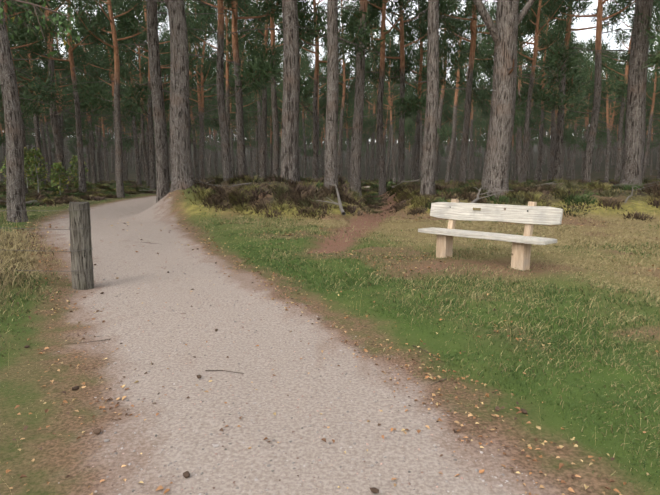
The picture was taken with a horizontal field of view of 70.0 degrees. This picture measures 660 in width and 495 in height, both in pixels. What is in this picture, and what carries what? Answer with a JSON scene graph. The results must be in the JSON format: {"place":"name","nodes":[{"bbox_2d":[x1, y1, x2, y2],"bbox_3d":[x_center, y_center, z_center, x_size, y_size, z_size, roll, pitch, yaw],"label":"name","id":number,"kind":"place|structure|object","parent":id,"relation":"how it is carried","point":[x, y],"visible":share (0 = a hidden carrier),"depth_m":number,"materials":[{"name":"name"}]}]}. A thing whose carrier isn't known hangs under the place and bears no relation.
{"place":"outdoors","nodes":[
{"label":"outdoors","id":0,"kind":"place"},
{"bbox_2d":[0,136,659,494],"bbox_3d":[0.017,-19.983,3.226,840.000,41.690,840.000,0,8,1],"label":"ground","id":1,"kind":"structure","parent":0,"point":[150,216],"depth_m":3.78,"materials":[{"name":"beige gravel"}]},
{"bbox_2d":[0,8,46,183],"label":"pine tree","id":2,"kind":"object","parent":1,"relation":"on","point":[23,125],"visible":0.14,"depth_m":44.96,"materials":[{"name":"green plant"}]},
{"bbox_2d":[0,0,65,221],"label":"pine tree","id":3,"kind":"object","parent":1,"relation":"on","point":[15,190],"visible":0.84,"depth_m":13.65,"materials":[{"name":"brown plant"}]},
{"bbox_2d":[0,29,67,183],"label":"pine tree","id":4,"kind":"object","parent":1,"relation":"on","point":[2,122],"visible":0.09,"depth_m":49.65,"materials":[{"name":"green plant"}]},
{"bbox_2d":[0,0,68,193],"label":"pine tree","id":5,"kind":"object","parent":1,"relation":"on","point":[41,94],"visible":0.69,"depth_m":25.60,"materials":[{"name":"green plant"}]},
{"bbox_2d":[7,3,68,186],"bbox_3d":[-25.489,-14.151,40.787,6.428,19.264,6.952,-3,8,-19],"label":"pine tree","id":6,"kind":"object","parent":1,"relation":"on","point":[36,124],"visible":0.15,"depth_m":41.02,"materials":[{"name":"green plant"}]},
{"bbox_2d":[12,51,63,181],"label":"pine tree","id":7,"kind":"object","parent":1,"relation":"on","point":[43,141],"visible":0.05,"depth_m":60.44,"materials":[{"name":"green plant"}]},
{"bbox_2d":[0,147,87,193],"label":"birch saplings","id":8,"kind":"object","parent":1,"relation":"on","point":[56,167],"visible":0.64,"depth_m":27.68,"materials":[{"name":"green plant"}]},
{"bbox_2d":[0,0,89,57],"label":"birch tree","id":9,"kind":"object","parent":1,"relation":"on","point":[49,17],"visible":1,"depth_m":5.17,"materials":[{"name":"green plant"}]},
{"bbox_2d":[16,63,74,180],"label":"pine tree","id":10,"kind":"object","parent":1,"relation":"on","point":[48,136],"visible":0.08,"depth_m":67.11,"materials":[{"name":"green plant"}]},
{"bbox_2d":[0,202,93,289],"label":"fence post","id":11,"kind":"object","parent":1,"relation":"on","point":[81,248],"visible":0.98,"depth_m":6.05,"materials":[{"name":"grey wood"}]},
{"bbox_2d":[8,1,97,165],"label":"pine tree","id":12,"kind":"object","parent":1,"relation":"on","point":[36,69],"visible":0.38,"depth_m":38.38,"materials":[{"name":"green plant"}]},
{"bbox_2d":[7,0,109,189],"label":"pine tree","id":13,"kind":"object","parent":1,"relation":"on","point":[57,143],"visible":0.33,"depth_m":33.19,"materials":[{"name":"green plant"}]},
{"bbox_2d":[2,0,120,192],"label":"pine tree","id":14,"kind":"object","parent":1,"relation":"on","point":[89,39],"visible":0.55,"depth_m":28.71,"materials":[{"name":"green plant"}]},
{"bbox_2d":[43,1,102,158],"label":"pine tree","id":15,"kind":"object","parent":1,"relation":"on","point":[72,112],"visible":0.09,"depth_m":57.60,"materials":[{"name":"green plant"}]},
{"bbox_2d":[63,45,99,181],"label":"pine tree","id":16,"kind":"object","parent":1,"relation":"on","point":[88,163],"visible":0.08,"depth_m":71.12,"materials":[{"name":"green plant"}]},
{"bbox_2d":[56,13,111,182],"bbox_3d":[-27.039,-16.170,52.721,6.309,19.648,7.370,1,8,8],"label":"pine tree","id":17,"kind":"object","parent":1,"relation":"on","point":[72,130],"visible":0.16,"depth_m":52.47,"materials":[{"name":"green plant"}]},
{"bbox_2d":[62,25,110,182],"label":"pine tree","id":18,"kind":"object","parent":1,"relation":"on","point":[85,141],"visible":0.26,"depth_m":48.91,"materials":[{"name":"green plant"}]},
{"bbox_2d":[67,47,124,180],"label":"pine tree","id":19,"kind":"object","parent":1,"relation":"on","point":[99,159],"visible":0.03,"depth_m":81.58,"materials":[{"name":"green plant"}]},
{"bbox_2d":[91,75,114,181],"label":"pine tree","id":20,"kind":"object","parent":1,"relation":"on","point":[110,142],"visible":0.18,"depth_m":71.50,"materials":[{"name":"green plant"}]},
{"bbox_2d":[71,0,147,164],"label":"pine tree","id":21,"kind":"object","parent":1,"relation":"on","point":[110,57],"visible":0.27,"depth_m":43.13,"materials":[{"name":"green plant"}]},
{"bbox_2d":[60,0,169,197],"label":"pine tree","id":22,"kind":"object","parent":1,"relation":"on","point":[113,36],"visible":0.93,"depth_m":26.16,"materials":[{"name":"green plant"}]},
{"bbox_2d":[106,78,140,180],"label":"pine tree","id":23,"kind":"object","parent":1,"relation":"on","point":[124,145],"visible":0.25,"depth_m":66.18,"materials":[{"name":"green plant"}]},
{"bbox_2d":[95,0,170,184],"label":"pine tree","id":24,"kind":"object","parent":1,"relation":"on","point":[136,123],"visible":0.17,"depth_m":47.27,"materials":[{"name":"green plant"}]},
{"bbox_2d":[103,0,169,186],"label":"pine tree","id":25,"kind":"object","parent":1,"relation":"on","point":[126,71],"visible":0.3,"depth_m":39.37,"materials":[{"name":"green plant"}]},
{"bbox_2d":[109,45,167,173],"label":"pine tree","id":26,"kind":"object","parent":1,"relation":"on","point":[147,139],"visible":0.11,"depth_m":58.71,"materials":[{"name":"green plant"}]},
{"bbox_2d":[105,0,209,189],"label":"pine tree","id":27,"kind":"object","parent":1,"relation":"on","point":[128,19],"visible":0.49,"depth_m":34.11,"materials":[{"name":"green plant"}]},
{"bbox_2d":[124,0,192,165],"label":"pine tree","id":28,"kind":"object","parent":1,"relation":"on","point":[142,69],"visible":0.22,"depth_m":36.03,"materials":[{"name":"green plant"}]},
{"bbox_2d":[98,0,231,202],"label":"pine tree","id":29,"kind":"object","parent":1,"relation":"on","point":[162,163],"visible":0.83,"depth_m":17.81,"materials":[{"name":"brown plant"}]},
{"bbox_2d":[137,30,197,183],"bbox_3d":[-18.623,-15.618,54.306,6.489,18.098,5.051,3,9,21],"label":"pine tree","id":30,"kind":"object","parent":1,"relation":"on","point":[166,37],"visible":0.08,"depth_m":53.41,"materials":[{"name":"green plant"}]},
{"bbox_2d":[112,0,250,192],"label":"pine tree","id":31,"kind":"object","parent":1,"relation":"on","point":[182,173],"visible":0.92,"depth_m":16.43,"materials":[{"name":"brown plant"}]},
{"bbox_2d":[161,0,216,161],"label":"pine tree","id":32,"kind":"object","parent":1,"relation":"on","point":[197,118],"visible":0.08,"depth_m":52.41,"materials":[{"name":"green plant"}]},
{"bbox_2d":[168,40,214,179],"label":"pine tree","id":33,"kind":"object","parent":1,"relation":"on","point":[196,166],"visible":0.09,"depth_m":59.64,"materials":[{"name":"green plant"}]},
{"bbox_2d":[160,0,232,168],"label":"pine tree","id":34,"kind":"object","parent":1,"relation":"on","point":[213,78],"visible":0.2,"depth_m":44.50,"materials":[{"name":"green plant"}]},
{"bbox_2d":[165,0,232,181],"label":"pine tree","id":35,"kind":"object","parent":1,"relation":"on","point":[204,73],"visible":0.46,"depth_m":38.38,"materials":[{"name":"green plant"}]},
{"bbox_2d":[162,0,282,180],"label":"pine tree","id":36,"kind":"object","parent":1,"relation":"on","point":[254,69],"visible":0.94,"depth_m":19.86,"materials":[{"name":"green plant"}]},
{"bbox_2d":[185,0,269,163],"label":"pine tree","id":37,"kind":"object","parent":1,"relation":"on","point":[228,52],"visible":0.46,"depth_m":28.29,"materials":[{"name":"green plant"}]},
{"bbox_2d":[209,55,254,176],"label":"pine tree","id":38,"kind":"object","parent":1,"relation":"on","point":[232,135],"visible":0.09,"depth_m":69.66,"materials":[{"name":"green plant"}]},
{"bbox_2d":[186,0,282,177],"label":"pine tree","id":39,"kind":"object","parent":1,"relation":"on","point":[270,6],"visible":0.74,"depth_m":24.15,"materials":[{"name":"green plant"}]},
{"bbox_2d":[204,15,270,174],"bbox_3d":[-9.694,-14.812,49.199,6.529,18.206,7.911,-6,10,-36],"label":"pine tree","id":40,"kind":"object","parent":1,"relation":"on","point":[231,98],"visible":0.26,"depth_m":49.22,"materials":[{"name":"green plant"}]},
{"bbox_2d":[210,0,276,176],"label":"pine tree","id":41,"kind":"object","parent":1,"relation":"on","point":[252,114],"visible":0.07,"depth_m":57.48,"materials":[{"name":"green plant"}]},
{"bbox_2d":[235,39,269,177],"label":"pine tree","id":42,"kind":"object","parent":1,"relation":"on","point":[256,153],"visible":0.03,"depth_m":77.03,"materials":[{"name":"green plant"}]},
{"bbox_2d":[230,0,282,178],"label":"pine tree","id":43,"kind":"object","parent":1,"relation":"on","point":[258,108],"visible":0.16,"depth_m":57.43,"materials":[{"name":"green plant"}]},
{"bbox_2d":[244,61,281,178],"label":"pine tree","id":44,"kind":"object","parent":1,"relation":"on","point":[249,136],"visible":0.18,"depth_m":70.31,"materials":[{"name":"green plant"}]},
{"bbox_2d":[256,88,281,176],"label":"pine tree","id":45,"kind":"object","parent":1,"relation":"on","point":[270,154],"visible":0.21,"depth_m":74.76,"materials":[{"name":"green plant"}]},
{"bbox_2d":[228,0,312,177],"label":"pine tree","id":46,"kind":"object","parent":1,"relation":"on","point":[244,3],"visible":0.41,"depth_m":32.67,"materials":[{"name":"green plant"}]},
{"bbox_2d":[211,0,343,182],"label":"pine tree","id":47,"kind":"object","parent":1,"relation":"on","point":[290,119],"visible":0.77,"depth_m":18.03,"materials":[{"name":"brown plant"}]},
{"bbox_2d":[259,0,312,176],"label":"pine tree","id":48,"kind":"object","parent":1,"relation":"on","point":[276,140],"visible":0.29,"depth_m":27.70,"materials":[{"name":"green plant"}]},
{"bbox_2d":[267,38,305,137],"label":"pine tree","id":49,"kind":"object","parent":1,"relation":"on","point":[277,87],"visible":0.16,"depth_m":49.88,"materials":[{"name":"green plant"}]},
{"bbox_2d":[19,242,560,494],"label":"path pebbles","id":50,"kind":"object","parent":1,"relation":"on","point":[97,431],"visible":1,"depth_m":2.92,"materials":[{"name":"gravel"}]},
{"bbox_2d":[267,15,314,149],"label":"pine tree","id":51,"kind":"object","parent":1,"relation":"on","point":[306,56],"visible":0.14,"depth_m":63.93,"materials":[{"name":"green plant"}]},
{"bbox_2d":[279,44,319,150],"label":"pine tree","id":52,"kind":"object","parent":1,"relation":"on","point":[306,70],"visible":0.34,"depth_m":57.26,"materials":[{"name":"green plant"}]},
{"bbox_2d":[281,38,324,177],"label":"pine tree","id":53,"kind":"object","parent":1,"relation":"on","point":[304,145],"visible":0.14,"depth_m":70.74,"materials":[{"name":"green plant"}]},
{"bbox_2d":[300,4,326,150],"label":"pine tree","id":54,"kind":"object","parent":1,"relation":"on","point":[322,59],"visible":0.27,"depth_m":58.61,"materials":[{"name":"green plant"}]},
{"bbox_2d":[274,0,379,179],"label":"pine tree","id":55,"kind":"object","parent":1,"relation":"on","point":[315,92],"visible":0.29,"depth_m":28.70,"materials":[{"name":"green plant"}]},
{"bbox_2d":[273,0,382,200],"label":"pine tree","id":56,"kind":"object","parent":1,"relation":"on","point":[355,157],"visible":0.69,"depth_m":20.59,"materials":[{"name":"green plant"}]},
{"bbox_2d":[0,180,659,494],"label":"verge grass","id":57,"kind":"structure","parent":1,"relation":"on","point":[8,238],"depth_m":6.07,"materials":[{"name":"green plant"}]},
{"bbox_2d":[0,172,659,221],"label":"heather shrubs","id":58,"kind":"object","parent":1,"relation":"on","point":[527,191],"visible":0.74,"depth_m":17.13,"materials":[{"name":"green plant"}]},
{"bbox_2d":[0,178,659,494],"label":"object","id":59,"kind":"object","parent":1,"relation":"on","point":[160,487],"depth_m":3.83,"materials":[{"name":"brown plant"}]},
{"bbox_2d":[311,60,354,139],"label":"pine tree","id":60,"kind":"object","parent":1,"relation":"on","point":[351,89],"visible":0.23,"depth_m":61.88,"materials":[{"name":"green plant"}]},
{"bbox_2d":[319,0,371,177],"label":"pine tree","id":61,"kind":"object","parent":1,"relation":"on","point":[344,79],"visible":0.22,"depth_m":58.82,"materials":[{"name":"green plant"}]},
{"bbox_2d":[324,62,368,182],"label":"pine tree","id":62,"kind":"object","parent":1,"relation":"on","point":[346,117],"visible":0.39,"depth_m":64.17,"materials":[{"name":"green plant"}]},
{"bbox_2d":[309,0,386,188],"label":"pine tree","id":63,"kind":"object","parent":1,"relation":"on","point":[330,155],"visible":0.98,"depth_m":17.02,"materials":[{"name":"green plant"}]},
{"bbox_2d":[338,86,376,178],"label":"pine tree","id":64,"kind":"object","parent":1,"relation":"on","point":[365,135],"visible":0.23,"depth_m":75.15,"materials":[{"name":"green plant"}]},
{"bbox_2d":[349,24,397,179],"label":"pine tree","id":65,"kind":"object","parent":1,"relation":"on","point":[372,152],"visible":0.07,"depth_m":74.09,"materials":[{"name":"green plant"}]},
{"bbox_2d":[321,0,426,194],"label":"pine tree","id":66,"kind":"object","parent":1,"relation":"on","point":[381,154],"visible":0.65,"depth_m":26.49,"materials":[{"name":"green plant"}]},
{"bbox_2d":[342,0,408,167],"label":"pine tree","id":67,"kind":"object","parent":1,"relation":"on","point":[354,61],"visible":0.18,"depth_m":53.05,"materials":[{"name":"green plant"}]},
{"bbox_2d":[370,65,399,153],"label":"pine tree","id":68,"kind":"object","parent":1,"relation":"on","point":[385,140],"visible":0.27,"depth_m":71.24,"materials":[{"name":"green plant"}]},
{"bbox_2d":[366,23,411,182],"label":"pine tree","id":69,"kind":"object","parent":1,"relation":"on","point":[392,32],"visible":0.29,"depth_m":52.12,"materials":[{"name":"green plant"}]},
{"bbox_2d":[364,20,415,180],"bbox_3d":[8.597,-19.551,64.614,7.279,22.968,6.842,4,9,27],"label":"pine tree","id":70,"kind":"object","parent":1,"relation":"on","point":[372,123],"visible":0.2,"depth_m":64.95,"materials":[{"name":"green plant"}]},
{"bbox_2d":[383,94,414,179],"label":"pine tree","id":71,"kind":"object","parent":1,"relation":"on","point":[405,144],"visible":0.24,"depth_m":81.69,"materials":[{"name":"green plant"}]},
{"bbox_2d":[364,0,455,183],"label":"pine tree","id":72,"kind":"object","parent":1,"relation":"on","point":[403,69],"visible":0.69,"depth_m":30.15,"materials":[{"name":"green plant"}]},
{"bbox_2d":[393,20,445,170],"bbox_3d":[11.677,-18.572,60.371,7.413,21.935,5.774,-3,9,-22],"label":"pine tree","id":73,"kind":"object","parent":1,"relation":"on","point":[421,129],"visible":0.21,"depth_m":60.32,"materials":[{"name":"green plant"}]},
{"bbox_2d":[385,0,466,181],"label":"pine tree","id":74,"kind":"object","parent":1,"relation":"on","point":[449,48],"visible":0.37,"depth_m":32.51,"materials":[{"name":"green plant"}]},
{"bbox_2d":[377,0,479,196],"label":"pine tree","id":75,"kind":"object","parent":1,"relation":"on","point":[427,185],"visible":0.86,"depth_m":17.14,"materials":[{"name":"brown plant"}]},
{"bbox_2d":[422,65,452,179],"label":"pine tree","id":76,"kind":"object","parent":1,"relation":"on","point":[447,107],"visible":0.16,"depth_m":66.71,"materials":[{"name":"green plant"}]},
{"bbox_2d":[408,0,486,180],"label":"pine tree","id":77,"kind":"object","parent":1,"relation":"on","point":[441,103],"visible":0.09,"depth_m":51.57,"materials":[{"name":"green plant"}]},
{"bbox_2d":[442,67,472,180],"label":"pine tree","id":78,"kind":"object","parent":1,"relation":"on","point":[446,114],"visible":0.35,"depth_m":66.61,"materials":[{"name":"green plant"}]},
{"bbox_2d":[437,0,495,182],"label":"pine tree","id":79,"kind":"object","parent":1,"relation":"on","point":[450,134],"visible":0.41,"depth_m":47.20,"materials":[{"name":"green plant"}]},
{"bbox_2d":[446,46,486,178],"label":"pine tree","id":80,"kind":"object","parent":1,"relation":"on","point":[473,159],"visible":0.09,"depth_m":84.06,"materials":[{"name":"green plant"}]},
{"bbox_2d":[445,22,493,179],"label":"pine tree","id":81,"kind":"object","parent":1,"relation":"on","point":[478,124],"visible":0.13,"depth_m":75.20,"materials":[{"name":"green plant"}]},
{"bbox_2d":[416,0,524,182],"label":"pine tree","id":82,"kind":"object","parent":1,"relation":"on","point":[465,133],"visible":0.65,"depth_m":26.02,"materials":[{"name":"green plant"}]},
{"bbox_2d":[418,199,562,270],"bbox_3d":[2.523,-0.174,7.740,0.535,1.192,2.360,-7,10,-39],"label":"bench","id":83,"kind":"object","parent":1,"relation":"on","point":[530,215],"visible":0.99,"depth_m":7.51,"materials":[{"name":"beige wood"}]},
{"bbox_2d":[442,0,542,197],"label":"pine tree","id":84,"kind":"object","parent":1,"relation":"on","point":[503,31],"visible":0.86,"depth_m":16.47,"materials":[{"name":"brown plant"}]},
{"bbox_2d":[471,37,526,163],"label":"pine tree","id":85,"kind":"object","parent":1,"relation":"on","point":[482,82],"visible":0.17,"depth_m":61.13,"materials":[{"name":"green plant"}]},
{"bbox_2d":[472,11,525,158],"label":"pine tree","id":86,"kind":"object","parent":1,"relation":"on","point":[488,42],"visible":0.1,"depth_m":52.92,"materials":[{"name":"green plant"}]},
{"bbox_2d":[450,0,553,118],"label":"pine tree","id":87,"kind":"object","parent":1,"relation":"on","point":[520,97],"visible":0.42,"depth_m":32.18,"materials":[{"name":"green plant"}]},
{"bbox_2d":[479,0,555,180],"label":"pine tree","id":88,"kind":"object","parent":1,"relation":"on","point":[519,145],"visible":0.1,"depth_m":52.95,"materials":[{"name":"green plant"}]},
{"bbox_2d":[512,46,538,180],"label":"pine tree","id":89,"kind":"object","parent":1,"relation":"on","point":[516,160],"visible":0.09,"depth_m":62.54,"materials":[{"name":"green plant"}]},
{"bbox_2d":[475,0,576,183],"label":"pine tree","id":90,"kind":"object","parent":1,"relation":"on","point":[532,15],"visible":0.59,"depth_m":26.34,"materials":[{"name":"green plant"}]},
{"bbox_2d":[514,12,562,181],"bbox_3d":[20.212,-15.929,46.837,6.488,20.701,7.290,11,12,39],"label":"pine tree","id":91,"kind":"object","parent":1,"relation":"on","point":[519,116],"visible":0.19,"depth_m":46.71,"materials":[{"name":"green plant"}]},
{"bbox_2d":[517,0,568,181],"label":"pine tree","id":92,"kind":"object","parent":1,"relation":"on","point":[542,122],"visible":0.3,"depth_m":37.09,"materials":[{"name":"green plant"}]},
{"bbox_2d":[533,22,589,153],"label":"pine tree","id":93,"kind":"object","parent":1,"relation":"on","point":[571,115],"visible":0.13,"depth_m":50.93,"materials":[{"name":"green plant"}]},
{"bbox_2d":[538,0,593,180],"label":"pine tree","id":94,"kind":"object","parent":1,"relation":"on","point":[552,151],"visible":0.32,"depth_m":39.01,"materials":[{"name":"green plant"}]},
{"bbox_2d":[521,0,634,180],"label":"pine tree","id":95,"kind":"object","parent":1,"relation":"on","point":[563,69],"visible":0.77,"depth_m":28.11,"materials":[{"name":"green plant"}]},
{"bbox_2d":[549,40,609,179],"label":"pine tree","id":96,"kind":"object","parent":1,"relation":"on","point":[574,149],"visible":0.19,"depth_m":74.34,"materials":[{"name":"green plant"}]},
{"bbox_2d":[532,0,635,182],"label":"pine tree","id":97,"kind":"object","parent":1,"relation":"on","point":[588,158],"visible":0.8,"depth_m":25.19,"materials":[{"name":"green plant"}]},
{"bbox_2d":[566,100,606,175],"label":"pine tree","id":98,"kind":"object","parent":1,"relation":"on","point":[583,153],"visible":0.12,"depth_m":91.27,"materials":[{"name":"green plant"}]},
{"bbox_2d":[564,42,615,157],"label":"pine tree","id":99,"kind":"object","parent":1,"relation":"on","point":[585,65],"visible":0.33,"depth_m":61.18,"materials":[{"name":"green plant"}]},
{"bbox_2d":[572,40,628,180],"bbox_3d":[32.748,-15.750,56.013,7.664,17.454,6.449,1,6,25],"label":"pine tree","id":100,"kind":"object","parent":1,"relation":"on","point":[587,106],"visible":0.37,"depth_m":55.92,"materials":[{"name":"green plant"}]},
{"bbox_2d":[590,44,625,179],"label":"pine tree","id":101,"kind":"object","parent":1,"relation":"on","point":[614,102],"visible":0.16,"depth_m":66.63,"materials":[{"name":"green plant"}]},
{"bbox_2d":[562,0,657,185],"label":"pine tree","id":102,"kind":"object","parent":1,"relation":"on","point":[633,159],"visible":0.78,"depth_m":20.01,"materials":[{"name":"brown plant"}]},
{"bbox_2d":[579,0,656,180],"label":"pine tree","id":103,"kind":"object","parent":1,"relation":"on","point":[622,92],"visible":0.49,"depth_m":45.72,"materials":[{"name":"green plant"}]},
{"bbox_2d":[612,15,659,178],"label":"pine tree","id":104,"kind":"object","parent":1,"relation":"on","point":[655,85],"visible":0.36,"depth_m":56.97,"materials":[{"name":"green plant"}]},
{"bbox_2d":[617,0,659,179],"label":"pine tree","id":105,"kind":"object","parent":1,"relation":"on","point":[657,4],"visible":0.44,"depth_m":31.57,"materials":[{"name":"green plant"}]},
{"bbox_2d":[624,7,659,127],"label":"pine tree","id":106,"kind":"object","parent":1,"relation":"on","point":[656,28],"visible":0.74,"depth_m":19.12,"materials":[{"name":"green plant"}]},
{"bbox_2d":[640,29,659,77],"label":"pine tree","id":107,"kind":"object","parent":1,"relation":"on","point":[658,49],"visible":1,"depth_m":14.38,"materials":[{"name":"green plant"}]},
{"bbox_2d":[645,71,659,178],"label":"pine tree","id":108,"kind":"object","parent":1,"relation":"on","point":[656,102],"visible":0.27,"depth_m":62.60,"materials":[{"name":"green plant"}]},
{"bbox_2d":[39,0,659,143],"label":"sky","id":109,"kind":"structure","parent":0,"point":[583,34],"materials":[{"name":"white"}]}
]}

